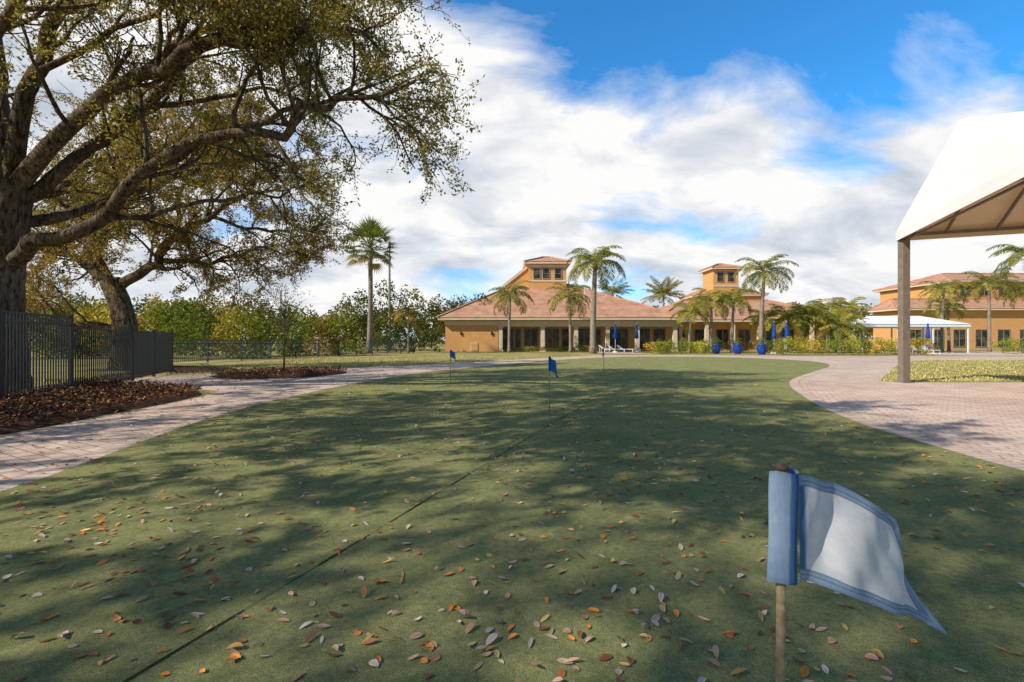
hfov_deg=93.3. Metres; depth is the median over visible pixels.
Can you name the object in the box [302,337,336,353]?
utility enclosure
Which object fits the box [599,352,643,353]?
pool deck
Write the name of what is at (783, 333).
patio umbrella
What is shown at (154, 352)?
metal fence
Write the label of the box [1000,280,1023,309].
palm tree
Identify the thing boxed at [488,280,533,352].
palm tree
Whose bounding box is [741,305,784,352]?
palm tree
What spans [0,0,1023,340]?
sky
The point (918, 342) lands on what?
hedge
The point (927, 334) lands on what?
patio umbrella
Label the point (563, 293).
palm tree
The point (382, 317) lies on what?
tree line
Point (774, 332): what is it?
patio umbrella
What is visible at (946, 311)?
palm tree
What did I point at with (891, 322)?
canopy tent
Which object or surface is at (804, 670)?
fallen leaves
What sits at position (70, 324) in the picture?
metal fence
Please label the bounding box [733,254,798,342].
palm tree
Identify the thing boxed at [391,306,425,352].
palm tree
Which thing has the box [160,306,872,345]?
distant trees
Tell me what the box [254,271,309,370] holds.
young tree
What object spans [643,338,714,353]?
hedge
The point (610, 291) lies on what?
palm tree
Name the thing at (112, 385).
mulch leaf litter
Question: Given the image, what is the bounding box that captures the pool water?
[932,352,982,352]
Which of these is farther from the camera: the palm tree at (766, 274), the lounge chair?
the lounge chair
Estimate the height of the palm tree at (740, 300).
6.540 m
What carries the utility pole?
on the ground at (417, 353)
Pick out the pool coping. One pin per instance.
(967, 353)
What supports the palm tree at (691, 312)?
on the ground at (417, 353)
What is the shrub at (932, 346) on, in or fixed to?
on the pool deck at (983, 351)
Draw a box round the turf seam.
[122,390,607,681]
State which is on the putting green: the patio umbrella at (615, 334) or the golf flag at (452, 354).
the golf flag at (452, 354)
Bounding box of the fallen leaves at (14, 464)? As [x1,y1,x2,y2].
[0,363,415,484]
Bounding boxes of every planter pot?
[711,337,720,353]
[733,338,741,353]
[757,337,766,354]
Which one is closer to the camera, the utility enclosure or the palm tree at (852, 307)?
the utility enclosure
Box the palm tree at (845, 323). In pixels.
[812,312,869,352]
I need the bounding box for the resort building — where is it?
[868,273,1023,348]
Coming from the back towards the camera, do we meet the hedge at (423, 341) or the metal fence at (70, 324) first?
the hedge at (423, 341)
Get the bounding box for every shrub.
[500,345,600,351]
[684,339,773,352]
[894,342,943,351]
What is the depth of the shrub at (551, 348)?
53.03 m
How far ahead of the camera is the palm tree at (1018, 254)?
47.99 m
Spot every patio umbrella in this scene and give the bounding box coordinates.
[613,323,616,351]
[635,323,638,351]
[771,322,777,353]
[781,326,784,351]
[784,321,788,348]
[925,323,931,352]
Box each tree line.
[28,278,488,349]
[28,292,365,358]
[653,300,872,340]
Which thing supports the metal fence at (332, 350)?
on the ground at (417, 353)
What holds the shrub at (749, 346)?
on the ground at (417, 353)
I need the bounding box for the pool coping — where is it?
[874,351,1023,353]
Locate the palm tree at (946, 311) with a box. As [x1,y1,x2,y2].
[923,296,969,350]
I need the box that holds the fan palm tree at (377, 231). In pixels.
[338,216,398,353]
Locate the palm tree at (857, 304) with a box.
[831,297,870,349]
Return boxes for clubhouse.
[436,256,852,351]
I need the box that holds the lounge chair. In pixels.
[598,345,616,351]
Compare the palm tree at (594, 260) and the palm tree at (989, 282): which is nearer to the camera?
the palm tree at (594, 260)
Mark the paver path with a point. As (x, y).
(987, 418)
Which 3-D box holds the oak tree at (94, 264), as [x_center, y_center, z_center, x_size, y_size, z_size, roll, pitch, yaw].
[-14.662,-5.700,19.134,15.932,14.311,8.638,0,0,0]
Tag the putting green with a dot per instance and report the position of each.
(958, 578)
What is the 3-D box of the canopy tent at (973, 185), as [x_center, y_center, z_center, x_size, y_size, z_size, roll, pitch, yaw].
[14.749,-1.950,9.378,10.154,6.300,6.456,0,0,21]
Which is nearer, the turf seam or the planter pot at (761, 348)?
the turf seam
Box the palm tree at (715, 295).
[687,287,736,352]
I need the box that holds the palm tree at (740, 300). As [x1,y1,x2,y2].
[709,287,759,352]
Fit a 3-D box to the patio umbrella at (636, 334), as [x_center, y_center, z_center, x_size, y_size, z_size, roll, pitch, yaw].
[13.400,-0.350,52.000,0.600,3.100,0.600,0,0,0]
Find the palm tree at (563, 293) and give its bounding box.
[544,282,591,352]
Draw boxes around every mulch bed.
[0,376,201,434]
[129,365,233,372]
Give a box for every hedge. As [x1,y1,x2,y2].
[245,341,365,355]
[373,327,444,351]
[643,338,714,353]
[767,334,934,354]
[990,338,1023,353]
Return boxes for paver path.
[0,355,1023,481]
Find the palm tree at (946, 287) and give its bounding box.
[918,280,973,351]
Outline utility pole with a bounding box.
[388,245,391,349]
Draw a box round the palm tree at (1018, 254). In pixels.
[987,244,1023,352]
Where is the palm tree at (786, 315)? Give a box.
[763,304,821,350]
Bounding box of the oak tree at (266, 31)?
[0,0,484,392]
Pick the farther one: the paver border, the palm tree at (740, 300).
the palm tree at (740, 300)
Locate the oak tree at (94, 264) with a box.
[25,30,352,370]
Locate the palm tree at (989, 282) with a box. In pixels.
[961,268,1019,351]
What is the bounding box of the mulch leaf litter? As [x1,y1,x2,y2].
[0,366,360,433]
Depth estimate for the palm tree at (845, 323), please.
47.60 m
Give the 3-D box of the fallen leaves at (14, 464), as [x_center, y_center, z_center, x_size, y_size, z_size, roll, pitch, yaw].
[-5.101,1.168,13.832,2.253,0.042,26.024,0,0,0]
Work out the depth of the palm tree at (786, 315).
48.24 m
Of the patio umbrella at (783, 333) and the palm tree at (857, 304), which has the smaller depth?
the patio umbrella at (783, 333)
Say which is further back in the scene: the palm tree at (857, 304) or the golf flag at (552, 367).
the palm tree at (857, 304)
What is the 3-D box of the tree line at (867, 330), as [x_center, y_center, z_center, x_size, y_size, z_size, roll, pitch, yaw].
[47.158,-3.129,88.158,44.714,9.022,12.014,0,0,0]
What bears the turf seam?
on the putting green
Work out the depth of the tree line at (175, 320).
33.68 m
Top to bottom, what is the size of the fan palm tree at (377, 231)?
13.352 m
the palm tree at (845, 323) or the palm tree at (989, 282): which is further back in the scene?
the palm tree at (989, 282)
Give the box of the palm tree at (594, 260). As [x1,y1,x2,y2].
[566,245,626,353]
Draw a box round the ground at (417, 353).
[0,342,1023,435]
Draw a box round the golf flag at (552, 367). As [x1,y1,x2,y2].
[546,356,558,416]
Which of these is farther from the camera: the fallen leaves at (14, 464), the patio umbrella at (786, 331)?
the patio umbrella at (786, 331)
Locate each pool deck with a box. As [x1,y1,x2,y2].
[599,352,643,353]
[842,350,1023,355]
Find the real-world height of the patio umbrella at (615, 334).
3.100 m
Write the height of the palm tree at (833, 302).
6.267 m
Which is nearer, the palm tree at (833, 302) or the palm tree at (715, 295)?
the palm tree at (715, 295)
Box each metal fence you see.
[0,306,73,397]
[74,328,172,385]
[173,338,413,361]
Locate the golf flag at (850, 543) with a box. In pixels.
[767,463,947,681]
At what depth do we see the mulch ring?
15.93 m
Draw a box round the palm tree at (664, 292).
[640,275,684,306]
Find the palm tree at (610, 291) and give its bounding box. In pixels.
[597,274,634,297]
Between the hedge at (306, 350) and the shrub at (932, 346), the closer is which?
the hedge at (306, 350)
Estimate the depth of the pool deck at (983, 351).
42.66 m
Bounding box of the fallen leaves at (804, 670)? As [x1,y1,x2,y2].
[0,362,1023,681]
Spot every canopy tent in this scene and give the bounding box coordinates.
[829,316,970,351]
[893,111,1023,382]
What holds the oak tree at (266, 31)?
on the ground at (417, 353)
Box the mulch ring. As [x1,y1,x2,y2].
[211,369,346,378]
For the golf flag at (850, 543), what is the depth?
0.95 m
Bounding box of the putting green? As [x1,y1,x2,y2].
[0,356,1023,681]
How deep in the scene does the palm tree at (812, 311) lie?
49.28 m
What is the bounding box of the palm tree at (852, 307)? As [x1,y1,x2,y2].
[808,305,866,351]
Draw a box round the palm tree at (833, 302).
[805,297,851,350]
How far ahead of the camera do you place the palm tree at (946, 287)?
53.87 m
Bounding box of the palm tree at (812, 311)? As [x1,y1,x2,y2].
[783,298,840,352]
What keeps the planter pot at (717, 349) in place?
on the ground at (417, 353)
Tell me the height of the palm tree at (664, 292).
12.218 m
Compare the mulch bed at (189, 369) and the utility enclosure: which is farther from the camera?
the utility enclosure
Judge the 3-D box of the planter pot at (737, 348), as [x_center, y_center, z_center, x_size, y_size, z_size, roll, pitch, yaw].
[20.890,0.417,44.847,0.856,1.565,0.936,0,0,0]
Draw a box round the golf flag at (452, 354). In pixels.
[450,349,456,382]
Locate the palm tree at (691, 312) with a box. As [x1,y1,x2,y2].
[670,300,713,352]
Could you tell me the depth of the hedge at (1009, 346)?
44.11 m
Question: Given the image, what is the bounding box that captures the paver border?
[0,356,1023,490]

